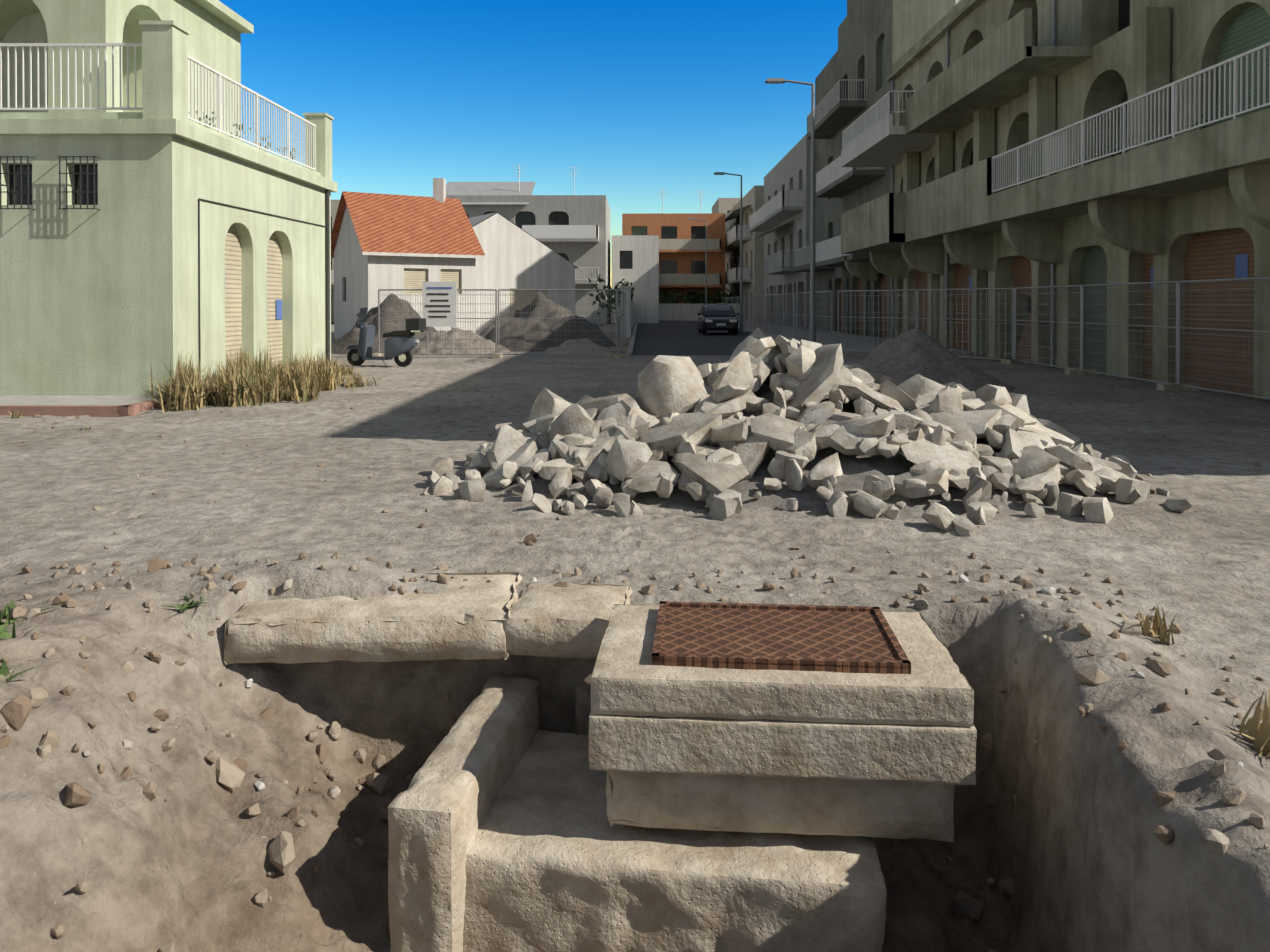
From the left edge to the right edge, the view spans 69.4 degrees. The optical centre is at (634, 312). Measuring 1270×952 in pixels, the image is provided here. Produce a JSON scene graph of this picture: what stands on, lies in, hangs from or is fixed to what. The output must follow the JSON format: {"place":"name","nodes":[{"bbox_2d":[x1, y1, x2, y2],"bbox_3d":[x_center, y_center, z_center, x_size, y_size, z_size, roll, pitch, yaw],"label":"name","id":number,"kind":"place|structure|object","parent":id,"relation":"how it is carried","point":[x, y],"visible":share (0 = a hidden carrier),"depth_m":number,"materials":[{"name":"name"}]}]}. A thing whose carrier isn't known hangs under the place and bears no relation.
{"place":"outdoors","nodes":[
{"label":"outdoors","id":0,"kind":"place"},
{"bbox_2d":[219,0,846,287],"label":"sky","id":1,"kind":"structure","parent":0,"point":[638,98],"materials":[{"name":"blue"}]},
{"bbox_2d":[0,355,1269,951],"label":"dirt ground","id":2,"kind":"structure","parent":0,"point":[1098,867],"depth_m":4.46,"materials":[{"name":"beige soil"}]},
{"bbox_2d":[0,0,337,416],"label":"building","id":3,"kind":"structure","parent":2,"relation":"on","point":[146,214],"depth_m":14.11,"materials":[{"name":"green paint"}]},
{"bbox_2d":[132,343,385,412],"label":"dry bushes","id":4,"kind":"object","parent":2,"relation":"on","point":[241,383],"visible":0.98,"depth_m":14.21,"materials":[{"name":"beige plant"}]},
{"bbox_2d":[224,571,522,664],"bbox_3d":[-1.286,1.554,4.723,1.424,0.254,0.835,0,1,0],"label":"pipe","id":5,"kind":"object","parent":2,"relation":"on","point":[452,620],"depth_m":4.37,"materials":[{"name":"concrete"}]},
{"bbox_2d":[346,308,425,366],"bbox_3d":[-6.033,0.588,22.109,1.970,1.426,0.730,0,1,12],"label":"scooter","id":6,"kind":"object","parent":2,"relation":"on","point":[400,346],"visible":0.96,"depth_m":21.97,"materials":[{"name":"grey paint"}]},
{"bbox_2d":[422,282,456,357],"bbox_3d":[-5.441,0.196,25.568,0.950,2.125,0.082,0,1,0],"label":"site sign","id":7,"kind":"object","parent":2,"relation":"on","point":[439,304],"visible":1,"depth_m":25.53,"materials":[{"name":"white metal"}]},
{"bbox_2d":[502,583,631,658],"bbox_3d":[-0.322,1.548,4.654,0.627,0.229,0.613,0,1,6],"label":"concrete pipe section","id":8,"kind":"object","parent":2,"relation":"on","point":[552,620],"depth_m":4.39,"materials":[{"name":"concrete"}]},
{"bbox_2d":[0,390,1268,951],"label":"stones","id":9,"kind":"object","parent":2,"relation":"on","point":[14,712],"visible":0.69,"depth_m":3.84,"materials":[{"name":"beige stone"}]},
{"bbox_2d":[0,410,1269,758],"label":"ground weeds","id":10,"kind":"object","parent":2,"relation":"on","point":[1258,736],"visible":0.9,"depth_m":3.47,"materials":[{"name":"plant"}]},
{"bbox_2d":[463,730,886,951],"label":"concrete block","id":11,"kind":"structure","parent":2,"relation":"on","point":[556,861],"depth_m":3.43,"materials":[{"name":"concrete"}]},
{"bbox_2d":[388,674,539,951],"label":"concrete wall","id":12,"kind":"structure","parent":11,"relation":"attached to","point":[438,809],"depth_m":3.44,"materials":[{"name":"beige concrete"}]},
{"bbox_2d":[606,771,954,842],"bbox_3d":[0.582,1.877,3.914,1.364,0.289,0.845,0,1,5],"label":"manhole base","id":13,"kind":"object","parent":11,"relation":"on","point":[846,807],"depth_m":3.51,"materials":[{"name":"concrete"}]},
{"bbox_2d":[588,711,976,784],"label":"concrete slab","id":14,"kind":"structure","parent":13,"relation":"on","point":[940,754],"depth_m":3.45,"materials":[{"name":"concrete"}]},
{"bbox_2d":[591,604,973,726],"bbox_3d":[0.579,1.461,3.883,1.446,0.158,0.877,0,1,4],"label":"manhole frame","id":15,"kind":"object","parent":14,"relation":"on","point":[934,687],"depth_m":3.48,"materials":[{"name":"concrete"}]},
{"bbox_2d":[652,601,910,673],"bbox_3d":[0.589,1.367,3.896,1.000,0.044,0.660,0,1,4],"label":"manhole cover","id":16,"kind":"object","parent":15,"relation":"on","point":[852,639],"visible":0.96,"depth_m":3.83,"materials":[{"name":"orange metal"}]},
{"bbox_2d":[244,574,1242,789],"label":"stones","id":17,"kind":"object","parent":2,"relation":"on","point":[259,785],"visible":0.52,"depth_m":4.36,"materials":[{"name":"beige stone"}]},
{"bbox_2d":[485,385,1109,518],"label":"rubble stones","id":18,"kind":"object","parent":2,"relation":"on","point":[857,470],"visible":0.04,"depth_m":7.07,"materials":[{"name":"grey stone"}]},
{"bbox_2d":[422,327,1191,536],"bbox_3d":[1.384,0.837,8.781,6.367,1.360,5.421,0,1,0],"label":"rubble pile","id":19,"kind":"object","parent":2,"relation":"on","point":[681,410],"visible":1,"depth_m":7.40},
{"bbox_2d":[858,328,1015,393],"bbox_3d":[5.249,0.882,16.812,4.000,1.199,4.500,0,1,0],"label":"gravel mound","id":20,"kind":"object","parent":2,"relation":"on","point":[903,357],"visible":0.46,"depth_m":16.07,"materials":[{"name":"grey gravel"}]},
{"bbox_2d":[331,286,973,355],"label":"road","id":21,"kind":"structure","parent":0,"point":[674,331],"depth_m":39.47,"materials":[{"name":"grey asphalt"}]},
{"bbox_2d":[331,165,739,338],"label":"white buildings","id":22,"kind":"structure","parent":21,"relation":"on","point":[491,235],"depth_m":42.72,"materials":[{"name":"paint"}]},
{"bbox_2d":[196,111,1212,314],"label":"shrubs","id":23,"kind":"object","parent":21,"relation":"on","point":[609,300],"visible":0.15,"depth_m":60.43,"materials":[{"name":"green plant"}]},
{"bbox_2d":[698,305,739,333],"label":"parked car","id":24,"kind":"object","parent":21,"relation":"on","point":[717,317],"visible":1,"depth_m":44.77,"materials":[{"name":"black paint"}]},
{"bbox_2d":[688,78,815,341],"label":"street lamps","id":25,"kind":"object","parent":21,"relation":"on","point":[812,331],"visible":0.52,"depth_m":27.99,"materials":[{"name":"grey metal"}]},
{"bbox_2d":[372,277,1269,399],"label":"wire fence","id":26,"kind":"object","parent":21,"relation":"on","point":[1081,370],"visible":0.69,"depth_m":23.61,"materials":[{"name":"grey metal"}]},
{"bbox_2d":[725,0,1269,400],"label":"building row","id":27,"kind":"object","parent":21,"relation":"on","point":[946,132],"visible":0.98,"depth_m":21.43,"materials":[{"name":"green paint"}]},
{"bbox_2d":[331,323,987,355],"bbox_3d":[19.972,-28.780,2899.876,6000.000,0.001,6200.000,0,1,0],"label":"ground","id":28,"kind":"structure","parent":0,"point":[608,330],"depth_m":48.03,"materials":[{"name":"grey soil"}]},
{"bbox_2d":[331,294,437,354],"bbox_3d":[-8.156,0.366,30.650,4.400,2.011,5.000,0,1,0],"label":"dirt mound","id":29,"kind":"object","parent":28,"relation":"on","point":[340,345],"visible":0.27,"depth_m":29.34,"materials":[{"name":"grey soil"}]},
{"bbox_2d":[411,327,511,353],"bbox_3d":[-5.667,0.919,29.139,3.600,0.911,3.200,0,1,0],"label":"gravel pile","id":30,"kind":"object","parent":28,"relation":"on","point":[458,343],"depth_m":28.38,"materials":[{"name":"grey gravel"}]},
{"bbox_2d":[479,291,615,351],"bbox_3d":[-3.242,0.279,32.616,5.200,2.176,5.200,0,1,0],"label":"dirt mound","id":31,"kind":"object","parent":28,"relation":"on","point":[585,328],"depth_m":31.23,"materials":[{"name":"grey soil"}]},
{"bbox_2d":[542,338,615,353],"bbox_3d":[-1.763,1.116,29.614,2.600,0.569,2.600,0,1,0],"label":"sand heap","id":32,"kind":"object","parent":28,"relation":"on","point":[583,343],"depth_m":29.30,"materials":[{"name":"grey sand"}]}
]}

